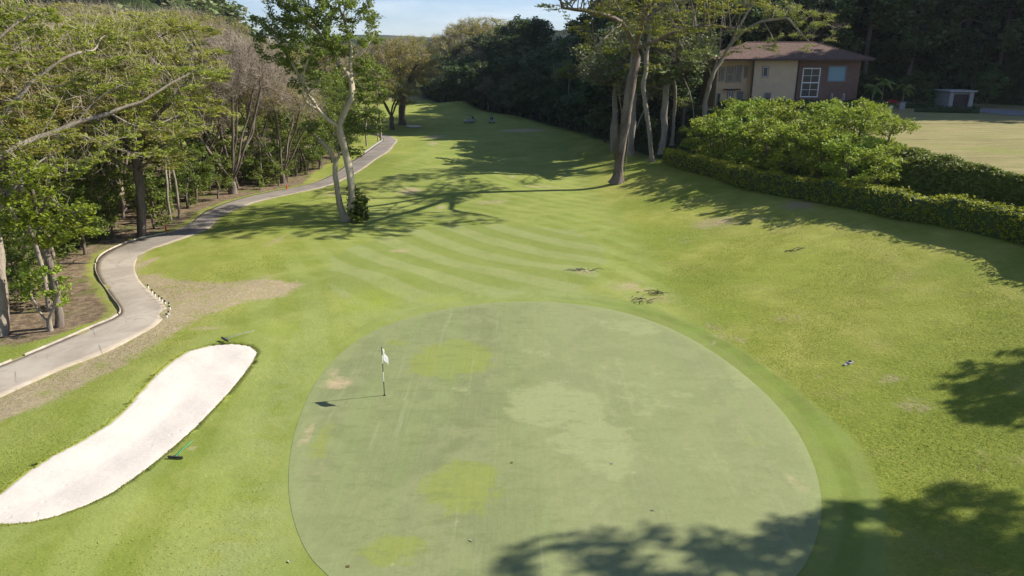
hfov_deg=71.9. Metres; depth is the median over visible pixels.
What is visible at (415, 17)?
sky
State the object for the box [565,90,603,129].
forest tree
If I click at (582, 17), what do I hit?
forest tree
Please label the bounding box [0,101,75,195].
rain tree
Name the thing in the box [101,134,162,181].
leafy tree
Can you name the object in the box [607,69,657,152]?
tree
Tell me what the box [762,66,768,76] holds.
window
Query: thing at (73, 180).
leafy tree
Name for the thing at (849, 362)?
sprinkler box
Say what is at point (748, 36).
forest tree
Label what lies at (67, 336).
kerb
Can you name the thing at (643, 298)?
twig litter
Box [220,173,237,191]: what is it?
leafy shrub
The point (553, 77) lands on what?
forest tree
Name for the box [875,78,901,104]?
forest tree
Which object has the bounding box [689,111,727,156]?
bush
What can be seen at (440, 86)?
forest tree
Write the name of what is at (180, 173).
leafy tree
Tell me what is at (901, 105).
gate pillar
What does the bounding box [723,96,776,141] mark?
bush
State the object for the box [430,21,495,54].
tree
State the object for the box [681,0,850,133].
fan tree
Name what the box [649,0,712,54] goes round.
forest tree
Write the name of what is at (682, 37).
forest tree
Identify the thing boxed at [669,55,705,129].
forest tree
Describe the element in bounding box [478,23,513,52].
forest tree
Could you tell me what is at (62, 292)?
leafy shrub
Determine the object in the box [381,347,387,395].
flagstick
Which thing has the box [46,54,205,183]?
rain tree
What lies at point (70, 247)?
leafy shrub
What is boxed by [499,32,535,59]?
forest tree
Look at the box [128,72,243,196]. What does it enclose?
bare tree
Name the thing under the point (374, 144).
kerb
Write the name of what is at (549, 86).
forest tree
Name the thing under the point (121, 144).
rain tree
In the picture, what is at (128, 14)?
rain tree
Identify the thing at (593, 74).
forest tree
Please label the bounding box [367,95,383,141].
thin tree
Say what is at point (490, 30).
forest tree
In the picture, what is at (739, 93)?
window
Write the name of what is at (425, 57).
tree
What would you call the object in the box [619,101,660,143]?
forest tree
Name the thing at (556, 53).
forest tree
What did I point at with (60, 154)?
leafy tree
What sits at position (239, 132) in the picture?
leafy tree
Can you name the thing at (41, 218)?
lime tree
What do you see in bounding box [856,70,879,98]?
forest tree
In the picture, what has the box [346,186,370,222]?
climbing shrub
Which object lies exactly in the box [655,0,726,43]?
forest tree
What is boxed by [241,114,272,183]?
thin tree
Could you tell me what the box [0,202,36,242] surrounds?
leafy tree
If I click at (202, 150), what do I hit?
leafy tree
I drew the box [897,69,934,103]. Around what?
forest tree
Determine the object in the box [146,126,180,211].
thin tree
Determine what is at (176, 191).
thin tree
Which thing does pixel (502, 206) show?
ground
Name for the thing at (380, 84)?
thin tree
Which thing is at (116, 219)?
leafy shrub
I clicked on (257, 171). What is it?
leafy shrub
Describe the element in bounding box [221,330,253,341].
bunker rake
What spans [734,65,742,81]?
window
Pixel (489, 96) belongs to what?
forest tree
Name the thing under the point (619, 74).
forest tree
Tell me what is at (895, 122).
bush
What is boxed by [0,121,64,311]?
thin tree
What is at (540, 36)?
tree
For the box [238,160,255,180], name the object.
leafy shrub
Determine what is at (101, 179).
leafy tree
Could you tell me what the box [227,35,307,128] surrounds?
tree
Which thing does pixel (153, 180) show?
leafy tree
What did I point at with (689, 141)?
bush
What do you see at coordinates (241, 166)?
leafy tree
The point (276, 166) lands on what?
leafy shrub
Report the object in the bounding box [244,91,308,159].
leafy tree
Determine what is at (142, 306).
path
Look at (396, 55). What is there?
tree
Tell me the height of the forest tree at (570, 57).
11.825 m
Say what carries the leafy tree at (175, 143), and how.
on the ground at (502, 206)
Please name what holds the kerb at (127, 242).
on the ground at (502, 206)
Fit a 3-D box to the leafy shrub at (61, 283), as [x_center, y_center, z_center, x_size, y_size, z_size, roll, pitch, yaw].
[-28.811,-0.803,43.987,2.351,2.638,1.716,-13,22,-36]
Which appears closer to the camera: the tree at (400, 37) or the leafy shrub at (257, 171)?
the leafy shrub at (257, 171)
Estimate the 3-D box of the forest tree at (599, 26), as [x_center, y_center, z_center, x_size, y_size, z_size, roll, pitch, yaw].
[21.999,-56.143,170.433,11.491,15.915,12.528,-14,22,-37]
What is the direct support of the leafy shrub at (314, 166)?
on the ground at (502, 206)
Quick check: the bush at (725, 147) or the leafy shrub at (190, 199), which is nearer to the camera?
the leafy shrub at (190, 199)
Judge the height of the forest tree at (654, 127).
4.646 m
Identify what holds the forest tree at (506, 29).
on the ground at (502, 206)
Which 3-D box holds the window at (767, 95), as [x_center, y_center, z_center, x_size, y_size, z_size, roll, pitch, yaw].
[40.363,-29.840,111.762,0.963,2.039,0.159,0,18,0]
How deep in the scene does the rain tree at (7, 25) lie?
39.06 m
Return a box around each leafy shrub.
[5,243,44,289]
[6,258,43,298]
[7,279,20,292]
[9,273,42,302]
[23,260,72,304]
[31,221,80,262]
[31,256,72,289]
[46,215,79,254]
[49,208,70,236]
[67,212,97,247]
[94,219,121,238]
[97,190,117,209]
[100,184,116,208]
[102,202,119,221]
[133,193,175,228]
[145,191,162,215]
[156,191,171,215]
[162,202,175,215]
[174,178,198,205]
[188,182,204,197]
[202,173,213,191]
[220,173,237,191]
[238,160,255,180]
[241,167,252,182]
[246,167,265,188]
[250,160,269,180]
[259,158,285,180]
[260,163,278,181]
[261,161,288,185]
[270,163,288,185]
[288,163,297,176]
[297,159,313,174]
[304,153,316,168]
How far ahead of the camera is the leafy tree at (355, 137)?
111.81 m
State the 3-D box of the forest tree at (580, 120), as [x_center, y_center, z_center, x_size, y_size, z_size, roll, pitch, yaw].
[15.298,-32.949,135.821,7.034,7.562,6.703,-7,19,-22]
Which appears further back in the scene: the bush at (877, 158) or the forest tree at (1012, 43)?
the forest tree at (1012, 43)
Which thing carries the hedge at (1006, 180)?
on the ground at (502, 206)
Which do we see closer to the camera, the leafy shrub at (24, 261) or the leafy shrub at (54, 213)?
the leafy shrub at (24, 261)
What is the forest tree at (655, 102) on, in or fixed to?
on the ground at (502, 206)
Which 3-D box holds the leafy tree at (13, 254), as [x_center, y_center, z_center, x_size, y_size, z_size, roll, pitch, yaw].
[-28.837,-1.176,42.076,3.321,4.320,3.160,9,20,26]
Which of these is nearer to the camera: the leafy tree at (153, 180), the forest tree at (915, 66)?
the leafy tree at (153, 180)
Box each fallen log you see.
[45,260,95,265]
[121,220,146,226]
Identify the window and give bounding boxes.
[716,93,720,105]
[719,67,724,80]
[726,66,733,81]
[727,91,733,99]
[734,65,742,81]
[736,91,742,99]
[744,66,748,77]
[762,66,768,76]
[764,93,770,98]
[800,68,820,96]
[826,66,847,81]
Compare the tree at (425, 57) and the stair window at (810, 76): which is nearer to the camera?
the stair window at (810, 76)
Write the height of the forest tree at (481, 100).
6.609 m
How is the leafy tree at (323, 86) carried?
on the ground at (502, 206)
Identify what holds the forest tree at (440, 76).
on the ground at (502, 206)
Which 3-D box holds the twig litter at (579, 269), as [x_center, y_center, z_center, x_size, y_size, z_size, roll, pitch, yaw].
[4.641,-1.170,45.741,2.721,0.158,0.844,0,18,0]
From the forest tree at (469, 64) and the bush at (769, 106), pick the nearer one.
the bush at (769, 106)
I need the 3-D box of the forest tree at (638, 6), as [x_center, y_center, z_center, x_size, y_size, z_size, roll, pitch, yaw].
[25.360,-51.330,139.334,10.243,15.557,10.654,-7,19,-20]
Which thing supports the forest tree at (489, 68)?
on the ground at (502, 206)
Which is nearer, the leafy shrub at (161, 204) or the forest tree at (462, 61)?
the leafy shrub at (161, 204)
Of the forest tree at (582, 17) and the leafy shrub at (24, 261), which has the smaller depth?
the leafy shrub at (24, 261)
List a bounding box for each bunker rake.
[167,441,191,458]
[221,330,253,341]
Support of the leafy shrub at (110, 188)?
on the ground at (502, 206)
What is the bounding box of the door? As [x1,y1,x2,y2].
[952,94,968,107]
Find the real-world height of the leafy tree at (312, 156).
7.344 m
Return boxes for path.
[0,134,396,397]
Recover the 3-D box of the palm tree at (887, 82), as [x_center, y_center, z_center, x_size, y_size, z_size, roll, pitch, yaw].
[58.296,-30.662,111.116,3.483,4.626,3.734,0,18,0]
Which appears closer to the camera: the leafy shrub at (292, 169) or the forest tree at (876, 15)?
the leafy shrub at (292, 169)
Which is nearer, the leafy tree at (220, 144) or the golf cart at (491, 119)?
the leafy tree at (220, 144)
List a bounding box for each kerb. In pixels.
[0,359,11,365]
[25,313,117,355]
[95,263,120,313]
[96,232,165,261]
[364,134,382,152]
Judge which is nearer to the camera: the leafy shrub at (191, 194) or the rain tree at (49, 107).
the rain tree at (49, 107)
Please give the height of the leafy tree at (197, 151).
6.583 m
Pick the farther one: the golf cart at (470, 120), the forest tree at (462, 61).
the forest tree at (462, 61)
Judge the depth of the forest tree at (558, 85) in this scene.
156.70 m
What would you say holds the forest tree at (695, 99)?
on the ground at (502, 206)
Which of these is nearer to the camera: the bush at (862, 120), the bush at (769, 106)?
the bush at (862, 120)
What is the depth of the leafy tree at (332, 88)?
121.61 m
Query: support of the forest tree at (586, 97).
on the ground at (502, 206)
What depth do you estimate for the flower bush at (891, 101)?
105.38 m
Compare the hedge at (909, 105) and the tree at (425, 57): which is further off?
the tree at (425, 57)
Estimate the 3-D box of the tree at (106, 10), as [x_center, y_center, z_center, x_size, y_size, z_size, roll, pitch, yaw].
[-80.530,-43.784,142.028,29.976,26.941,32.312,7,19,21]
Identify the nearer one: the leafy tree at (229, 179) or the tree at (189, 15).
the leafy tree at (229, 179)
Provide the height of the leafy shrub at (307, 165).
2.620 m
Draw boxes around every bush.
[678,119,712,152]
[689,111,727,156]
[697,113,749,159]
[711,96,751,138]
[715,113,775,163]
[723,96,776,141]
[737,115,796,168]
[741,96,806,145]
[759,118,827,173]
[772,99,826,147]
[785,121,862,176]
[793,101,861,149]
[806,97,854,132]
[814,131,884,184]
[825,106,890,150]
[837,97,892,136]
[844,144,907,188]
[863,111,922,152]
[885,99,898,107]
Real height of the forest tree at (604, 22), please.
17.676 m
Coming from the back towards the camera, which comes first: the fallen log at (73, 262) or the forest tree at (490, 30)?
the forest tree at (490, 30)
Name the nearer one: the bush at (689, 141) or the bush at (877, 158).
the bush at (877, 158)
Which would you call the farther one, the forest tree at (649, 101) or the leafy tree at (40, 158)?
the forest tree at (649, 101)
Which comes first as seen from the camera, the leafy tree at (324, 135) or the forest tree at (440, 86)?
the leafy tree at (324, 135)
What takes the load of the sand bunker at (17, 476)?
on the ground at (502, 206)
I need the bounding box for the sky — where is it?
[221,0,595,41]
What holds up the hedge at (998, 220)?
on the ground at (502, 206)
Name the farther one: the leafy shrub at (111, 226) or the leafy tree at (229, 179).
the leafy tree at (229, 179)
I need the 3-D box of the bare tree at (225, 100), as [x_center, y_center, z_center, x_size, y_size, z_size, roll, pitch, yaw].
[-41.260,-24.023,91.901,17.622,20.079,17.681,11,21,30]
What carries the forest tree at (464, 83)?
on the ground at (502, 206)
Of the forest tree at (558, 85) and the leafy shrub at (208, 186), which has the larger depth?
the forest tree at (558, 85)
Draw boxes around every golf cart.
[464,114,473,122]
[489,115,493,122]
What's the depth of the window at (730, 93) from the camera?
112.52 m
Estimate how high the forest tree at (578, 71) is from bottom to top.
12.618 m
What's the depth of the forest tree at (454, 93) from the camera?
226.41 m
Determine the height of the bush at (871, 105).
4.396 m
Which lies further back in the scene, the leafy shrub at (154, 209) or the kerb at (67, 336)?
the leafy shrub at (154, 209)
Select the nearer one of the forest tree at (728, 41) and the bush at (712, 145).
the bush at (712, 145)
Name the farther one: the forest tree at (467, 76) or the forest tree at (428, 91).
the forest tree at (428, 91)
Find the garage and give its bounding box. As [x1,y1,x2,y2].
[934,89,977,107]
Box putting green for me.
[289,301,820,575]
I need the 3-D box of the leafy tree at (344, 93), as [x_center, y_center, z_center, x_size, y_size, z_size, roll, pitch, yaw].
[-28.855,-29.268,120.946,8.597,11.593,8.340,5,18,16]
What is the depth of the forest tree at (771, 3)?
127.45 m
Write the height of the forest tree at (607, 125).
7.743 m
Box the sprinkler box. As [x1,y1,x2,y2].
[843,360,853,365]
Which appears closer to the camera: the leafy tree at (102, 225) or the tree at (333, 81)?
the leafy tree at (102, 225)
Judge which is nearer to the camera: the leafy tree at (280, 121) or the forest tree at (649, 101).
the leafy tree at (280, 121)
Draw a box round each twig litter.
[568,268,600,271]
[632,295,663,303]
[644,289,665,294]
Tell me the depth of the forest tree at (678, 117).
104.93 m
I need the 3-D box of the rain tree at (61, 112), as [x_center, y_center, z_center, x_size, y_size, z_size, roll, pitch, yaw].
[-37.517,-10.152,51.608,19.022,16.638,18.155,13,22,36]
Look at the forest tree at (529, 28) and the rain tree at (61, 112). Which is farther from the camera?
the forest tree at (529, 28)
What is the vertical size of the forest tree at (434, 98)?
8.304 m
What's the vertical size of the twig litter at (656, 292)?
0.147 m
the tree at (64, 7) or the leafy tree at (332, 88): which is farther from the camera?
the tree at (64, 7)
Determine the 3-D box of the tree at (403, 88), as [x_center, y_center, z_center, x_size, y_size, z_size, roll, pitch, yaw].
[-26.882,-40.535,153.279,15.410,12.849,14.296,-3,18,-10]
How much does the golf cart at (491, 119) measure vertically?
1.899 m
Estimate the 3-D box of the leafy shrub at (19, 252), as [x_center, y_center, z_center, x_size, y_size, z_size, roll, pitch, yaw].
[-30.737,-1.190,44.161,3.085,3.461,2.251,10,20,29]
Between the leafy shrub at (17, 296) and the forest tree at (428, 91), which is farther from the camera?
the forest tree at (428, 91)
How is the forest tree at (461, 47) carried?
on the ground at (502, 206)
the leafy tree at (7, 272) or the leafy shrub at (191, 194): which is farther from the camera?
the leafy shrub at (191, 194)
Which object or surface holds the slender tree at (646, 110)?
on the ground at (502, 206)
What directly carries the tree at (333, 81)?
on the ground at (502, 206)
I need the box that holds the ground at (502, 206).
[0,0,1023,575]
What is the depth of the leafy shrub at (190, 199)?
71.82 m
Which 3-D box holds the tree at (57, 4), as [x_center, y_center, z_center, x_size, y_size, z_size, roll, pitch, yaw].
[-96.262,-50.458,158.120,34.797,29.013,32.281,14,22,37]
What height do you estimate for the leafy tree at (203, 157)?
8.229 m
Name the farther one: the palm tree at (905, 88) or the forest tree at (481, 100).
the forest tree at (481, 100)
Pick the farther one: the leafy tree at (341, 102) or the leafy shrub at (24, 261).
the leafy tree at (341, 102)
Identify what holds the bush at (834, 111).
on the ground at (502, 206)
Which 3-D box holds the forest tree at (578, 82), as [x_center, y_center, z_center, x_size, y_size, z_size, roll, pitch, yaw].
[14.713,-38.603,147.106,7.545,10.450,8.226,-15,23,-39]
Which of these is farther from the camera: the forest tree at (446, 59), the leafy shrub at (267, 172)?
the forest tree at (446, 59)
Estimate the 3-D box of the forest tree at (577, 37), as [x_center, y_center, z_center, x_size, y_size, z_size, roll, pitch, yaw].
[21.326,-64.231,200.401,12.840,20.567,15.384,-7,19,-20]
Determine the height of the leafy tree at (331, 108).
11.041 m
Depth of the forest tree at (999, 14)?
119.86 m
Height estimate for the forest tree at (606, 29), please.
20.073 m
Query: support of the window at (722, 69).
in the house
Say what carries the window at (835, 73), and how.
in the house
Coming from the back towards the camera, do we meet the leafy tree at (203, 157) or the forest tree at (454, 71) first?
the forest tree at (454, 71)
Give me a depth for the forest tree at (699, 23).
113.31 m
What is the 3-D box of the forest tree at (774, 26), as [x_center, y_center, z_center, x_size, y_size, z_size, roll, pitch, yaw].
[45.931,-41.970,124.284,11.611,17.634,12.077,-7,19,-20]
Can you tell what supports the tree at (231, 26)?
on the ground at (502, 206)
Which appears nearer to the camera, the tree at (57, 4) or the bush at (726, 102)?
the bush at (726, 102)
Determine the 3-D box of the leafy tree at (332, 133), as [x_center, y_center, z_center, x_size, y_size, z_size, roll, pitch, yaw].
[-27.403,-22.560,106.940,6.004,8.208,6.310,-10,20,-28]
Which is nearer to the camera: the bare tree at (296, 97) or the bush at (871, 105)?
the bush at (871, 105)
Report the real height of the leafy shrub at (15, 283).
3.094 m
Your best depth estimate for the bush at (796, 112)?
71.44 m
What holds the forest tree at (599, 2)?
on the ground at (502, 206)
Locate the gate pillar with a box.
[897,102,906,108]
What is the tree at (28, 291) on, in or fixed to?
on the ground at (502, 206)
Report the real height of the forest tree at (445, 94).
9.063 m
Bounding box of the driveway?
[980,108,1023,115]
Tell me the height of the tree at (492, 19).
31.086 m
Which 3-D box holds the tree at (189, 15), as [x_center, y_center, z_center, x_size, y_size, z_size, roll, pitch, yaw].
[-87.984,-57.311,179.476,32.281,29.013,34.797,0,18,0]
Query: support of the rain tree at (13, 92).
on the ground at (502, 206)
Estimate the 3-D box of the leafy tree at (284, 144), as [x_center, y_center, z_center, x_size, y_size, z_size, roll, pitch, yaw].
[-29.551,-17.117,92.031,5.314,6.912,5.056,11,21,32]
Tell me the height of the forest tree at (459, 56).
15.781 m
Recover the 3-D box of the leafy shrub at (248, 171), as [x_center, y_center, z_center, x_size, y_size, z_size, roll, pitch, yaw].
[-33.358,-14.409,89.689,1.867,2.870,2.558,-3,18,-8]
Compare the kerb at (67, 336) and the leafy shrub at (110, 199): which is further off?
the leafy shrub at (110, 199)
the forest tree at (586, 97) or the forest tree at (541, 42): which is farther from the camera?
the forest tree at (541, 42)
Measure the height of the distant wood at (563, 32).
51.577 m
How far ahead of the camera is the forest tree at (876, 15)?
123.77 m
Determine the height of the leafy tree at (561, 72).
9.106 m
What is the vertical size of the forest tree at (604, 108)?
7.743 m
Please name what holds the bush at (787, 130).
on the ground at (502, 206)
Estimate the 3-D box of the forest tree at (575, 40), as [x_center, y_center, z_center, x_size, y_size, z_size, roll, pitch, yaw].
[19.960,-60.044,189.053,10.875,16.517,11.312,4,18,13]
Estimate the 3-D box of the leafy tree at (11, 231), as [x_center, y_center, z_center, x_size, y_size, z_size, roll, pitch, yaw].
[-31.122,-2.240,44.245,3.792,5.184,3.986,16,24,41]
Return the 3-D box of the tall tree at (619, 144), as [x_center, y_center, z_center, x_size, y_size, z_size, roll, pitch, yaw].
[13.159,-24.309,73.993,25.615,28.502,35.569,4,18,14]
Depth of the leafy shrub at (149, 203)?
67.66 m
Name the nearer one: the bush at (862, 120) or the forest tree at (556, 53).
the bush at (862, 120)
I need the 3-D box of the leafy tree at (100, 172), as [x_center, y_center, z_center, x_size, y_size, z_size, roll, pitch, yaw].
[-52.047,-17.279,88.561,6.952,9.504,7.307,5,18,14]
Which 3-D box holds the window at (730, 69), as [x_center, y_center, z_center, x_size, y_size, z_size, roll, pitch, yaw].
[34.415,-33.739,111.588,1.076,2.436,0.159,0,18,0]
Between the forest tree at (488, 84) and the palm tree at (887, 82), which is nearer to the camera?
the palm tree at (887, 82)
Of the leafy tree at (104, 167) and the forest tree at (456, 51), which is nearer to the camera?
the leafy tree at (104, 167)
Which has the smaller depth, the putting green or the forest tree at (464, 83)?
the putting green
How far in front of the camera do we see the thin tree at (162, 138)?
63.84 m
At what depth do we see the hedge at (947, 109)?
98.70 m
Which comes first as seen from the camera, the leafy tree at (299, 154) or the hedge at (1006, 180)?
the hedge at (1006, 180)
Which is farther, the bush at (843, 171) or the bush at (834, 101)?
the bush at (834, 101)
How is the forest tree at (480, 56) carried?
on the ground at (502, 206)
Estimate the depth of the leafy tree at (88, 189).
56.41 m
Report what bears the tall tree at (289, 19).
on the ground at (502, 206)
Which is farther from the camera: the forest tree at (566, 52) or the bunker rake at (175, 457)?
the forest tree at (566, 52)
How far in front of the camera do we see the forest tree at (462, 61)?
240.53 m
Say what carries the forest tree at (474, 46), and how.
on the ground at (502, 206)
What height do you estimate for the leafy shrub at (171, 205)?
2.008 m
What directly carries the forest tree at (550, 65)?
on the ground at (502, 206)
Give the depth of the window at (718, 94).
112.63 m
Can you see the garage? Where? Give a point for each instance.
(963, 98)
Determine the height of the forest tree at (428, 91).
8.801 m
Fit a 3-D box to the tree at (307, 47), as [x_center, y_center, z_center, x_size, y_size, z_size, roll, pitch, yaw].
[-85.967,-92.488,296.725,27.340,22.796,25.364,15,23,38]
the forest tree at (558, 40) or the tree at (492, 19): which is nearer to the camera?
the forest tree at (558, 40)
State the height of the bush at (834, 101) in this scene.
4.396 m
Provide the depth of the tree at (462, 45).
282.22 m
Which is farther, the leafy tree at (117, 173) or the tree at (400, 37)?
the tree at (400, 37)
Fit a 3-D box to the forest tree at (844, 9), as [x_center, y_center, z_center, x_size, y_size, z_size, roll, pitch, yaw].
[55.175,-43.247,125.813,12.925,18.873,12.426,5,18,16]
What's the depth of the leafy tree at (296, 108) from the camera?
107.60 m
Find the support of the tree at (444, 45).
on the ground at (502, 206)
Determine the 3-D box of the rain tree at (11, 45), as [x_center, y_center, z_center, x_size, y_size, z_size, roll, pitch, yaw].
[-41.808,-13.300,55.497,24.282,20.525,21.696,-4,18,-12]
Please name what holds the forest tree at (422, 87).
on the ground at (502, 206)
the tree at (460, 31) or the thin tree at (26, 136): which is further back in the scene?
the tree at (460, 31)
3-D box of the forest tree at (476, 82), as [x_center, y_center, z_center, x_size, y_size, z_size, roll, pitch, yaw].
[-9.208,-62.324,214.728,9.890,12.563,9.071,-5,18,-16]
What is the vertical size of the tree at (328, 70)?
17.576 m
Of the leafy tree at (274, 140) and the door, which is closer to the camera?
the leafy tree at (274, 140)
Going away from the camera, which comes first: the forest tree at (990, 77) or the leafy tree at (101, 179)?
the leafy tree at (101, 179)
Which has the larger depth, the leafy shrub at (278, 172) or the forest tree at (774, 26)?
the forest tree at (774, 26)
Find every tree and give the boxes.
[0,0,148,238]
[0,0,243,335]
[0,31,138,204]
[0,40,138,250]
[0,61,59,167]
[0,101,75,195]
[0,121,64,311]
[0,152,100,327]
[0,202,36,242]
[0,205,34,251]
[0,212,46,279]
[2,115,68,259]
[4,233,42,293]
[5,138,73,192]
[5,264,19,291]
[9,261,71,331]
[12,0,107,120]
[12,54,210,211]
[14,144,75,200]
[26,0,117,20]
[28,1,239,237]
[33,158,93,215]
[34,168,117,224]
[42,0,153,37]
[43,5,236,200]
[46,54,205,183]
[48,185,113,254]
[65,170,122,236]
[66,121,130,186]
[68,119,120,175]
[86,153,153,218]
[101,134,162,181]
[121,165,175,217]
[124,107,183,221]
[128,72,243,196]
[130,3,223,112]
[135,13,299,193]
[144,105,192,218]
[145,4,250,40]
[145,121,198,159]
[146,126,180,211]
[150,136,217,200]
[163,158,204,207]
[164,144,212,203]
[172,29,247,158]
[185,124,227,178]
[192,130,238,191]
[196,151,234,198]
[200,53,249,147]
[210,46,305,180]
[213,138,254,187]
[215,29,300,114]
[221,65,327,183]
[222,115,266,172]
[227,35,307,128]
[238,137,279,184]
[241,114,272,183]
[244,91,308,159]
[247,0,393,221]
[253,133,286,180]
[259,103,313,175]
[267,131,299,179]
[268,86,319,159]
[279,126,322,171]
[281,124,324,174]
[285,43,332,68]
[288,72,339,116]
[298,119,338,169]
[299,43,373,116]
[302,72,342,109]
[303,93,339,165]
[305,75,346,118]
[307,89,354,134]
[310,112,343,162]
[319,109,361,144]
[321,51,366,91]
[323,84,371,146]
[336,78,361,109]
[343,36,442,124]
[353,74,374,145]
[360,73,420,129]
[362,61,393,139]
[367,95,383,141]
[380,32,440,92]
[410,48,440,81]
[417,76,427,97]
[419,79,430,98]
[424,79,436,97]
[426,30,468,58]
[427,75,449,100]
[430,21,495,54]
[430,82,446,101]
[431,54,453,68]
[432,77,458,101]
[433,66,448,101]
[435,60,455,71]
[437,80,459,101]
[442,63,464,100]
[444,14,507,39]
[447,76,466,100]
[449,39,466,59]
[450,53,463,64]
[451,36,475,53]
[452,56,477,76]
[456,79,475,100]
[457,65,479,99]
[458,34,479,50]
[460,62,479,77]
[465,32,498,51]
[465,39,492,87]
[467,29,499,42]
[467,61,498,91]
[469,60,492,85]
[473,76,499,109]
[474,88,491,108]
[477,37,505,91]
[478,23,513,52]
[482,22,505,40]
[484,87,498,108]
[492,17,554,42]
[499,14,549,51]
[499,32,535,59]
[508,16,556,49]
[525,36,556,59]
[534,0,778,184]
[544,60,566,87]
[545,69,575,93]
[549,58,576,83]
[550,37,578,66]
[552,76,576,102]
[554,35,568,46]
[555,61,579,93]
[560,42,582,85]
[560,52,581,80]
[561,19,581,44]
[561,77,603,113]
[565,27,592,89]
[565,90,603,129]
[567,31,597,62]
[568,98,605,133]
[569,17,655,151]
[572,45,591,74]
[574,13,597,32]
[576,49,591,70]
[576,55,607,105]
[579,22,604,45]
[580,0,599,33]
[582,12,689,155]
[584,20,623,66]
[584,100,612,142]
[589,0,619,34]
[594,15,651,138]
[596,0,683,161]
[597,98,639,130]
[600,3,630,26]
[602,55,636,101]
[606,0,722,145]
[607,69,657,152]
[609,1,727,154]
[618,9,639,22]
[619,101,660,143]
[620,0,658,12]
[636,88,659,136]
[638,3,706,65]
[643,118,671,148]
[646,32,702,133]
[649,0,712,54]
[649,91,699,104]
[651,2,707,145]
[651,97,689,132]
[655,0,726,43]
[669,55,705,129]
[671,86,701,107]
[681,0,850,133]
[711,0,766,49]
[718,0,755,42]
[740,0,789,39]
[744,0,806,41]
[790,0,856,36]
[793,0,865,53]
[850,0,915,77]
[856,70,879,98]
[863,81,886,99]
[871,0,967,97]
[874,78,896,99]
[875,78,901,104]
[885,51,930,88]
[892,83,914,101]
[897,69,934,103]
[918,2,1000,86]
[963,0,1023,66]
[970,69,1012,106]
[996,0,1023,54]
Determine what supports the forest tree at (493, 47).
on the ground at (502, 206)
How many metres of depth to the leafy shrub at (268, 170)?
89.21 m
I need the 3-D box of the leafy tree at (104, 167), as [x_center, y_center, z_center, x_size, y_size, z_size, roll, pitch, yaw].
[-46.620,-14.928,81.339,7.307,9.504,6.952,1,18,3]
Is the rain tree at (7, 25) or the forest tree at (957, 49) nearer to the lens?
the rain tree at (7, 25)
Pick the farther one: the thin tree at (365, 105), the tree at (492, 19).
the tree at (492, 19)
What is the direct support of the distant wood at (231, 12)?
on the ground at (502, 206)
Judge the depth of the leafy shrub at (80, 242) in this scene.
55.37 m
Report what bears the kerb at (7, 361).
on the ground at (502, 206)
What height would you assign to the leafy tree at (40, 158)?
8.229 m
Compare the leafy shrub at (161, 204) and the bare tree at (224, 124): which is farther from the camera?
the bare tree at (224, 124)
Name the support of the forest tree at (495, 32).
on the ground at (502, 206)
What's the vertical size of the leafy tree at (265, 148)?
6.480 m
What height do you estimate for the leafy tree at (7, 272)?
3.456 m
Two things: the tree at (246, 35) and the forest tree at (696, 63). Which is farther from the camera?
the tree at (246, 35)
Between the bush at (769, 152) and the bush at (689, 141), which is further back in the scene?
the bush at (689, 141)
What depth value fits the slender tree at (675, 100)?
97.55 m
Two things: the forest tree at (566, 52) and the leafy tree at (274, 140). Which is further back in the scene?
the forest tree at (566, 52)
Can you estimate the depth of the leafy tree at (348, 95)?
128.03 m
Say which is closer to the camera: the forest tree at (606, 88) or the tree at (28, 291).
the tree at (28, 291)
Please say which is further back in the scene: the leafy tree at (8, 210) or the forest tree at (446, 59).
the forest tree at (446, 59)
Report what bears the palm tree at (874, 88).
on the ground at (502, 206)
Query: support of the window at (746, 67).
in the house
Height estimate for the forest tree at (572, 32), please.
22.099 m
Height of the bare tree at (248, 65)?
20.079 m
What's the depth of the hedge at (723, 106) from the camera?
107.55 m
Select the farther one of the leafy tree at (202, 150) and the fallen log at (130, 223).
the leafy tree at (202, 150)
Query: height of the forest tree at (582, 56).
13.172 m
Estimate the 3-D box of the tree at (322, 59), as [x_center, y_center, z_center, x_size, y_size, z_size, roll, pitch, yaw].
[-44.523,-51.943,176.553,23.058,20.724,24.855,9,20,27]
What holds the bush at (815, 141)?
on the ground at (502, 206)
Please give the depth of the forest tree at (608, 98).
119.07 m
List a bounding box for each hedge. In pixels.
[661,147,1023,244]
[689,117,1023,209]
[718,98,885,108]
[902,100,935,107]
[913,105,980,113]
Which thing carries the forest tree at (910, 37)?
on the ground at (502, 206)
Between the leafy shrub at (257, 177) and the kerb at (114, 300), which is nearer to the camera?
the kerb at (114, 300)
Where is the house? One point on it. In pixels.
(820, 72)
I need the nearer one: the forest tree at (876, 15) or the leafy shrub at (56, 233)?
the leafy shrub at (56, 233)
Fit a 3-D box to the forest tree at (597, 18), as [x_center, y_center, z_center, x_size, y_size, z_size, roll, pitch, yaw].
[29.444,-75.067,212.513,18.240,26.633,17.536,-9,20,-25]
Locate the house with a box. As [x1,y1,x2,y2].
[699,42,874,106]
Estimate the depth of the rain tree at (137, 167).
55.60 m
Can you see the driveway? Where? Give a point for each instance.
(1004, 112)
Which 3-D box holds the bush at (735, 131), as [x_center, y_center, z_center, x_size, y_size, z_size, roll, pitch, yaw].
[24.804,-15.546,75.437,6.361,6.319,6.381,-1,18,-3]
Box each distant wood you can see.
[24,0,269,42]
[283,29,570,58]
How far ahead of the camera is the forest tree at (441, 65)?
256.79 m

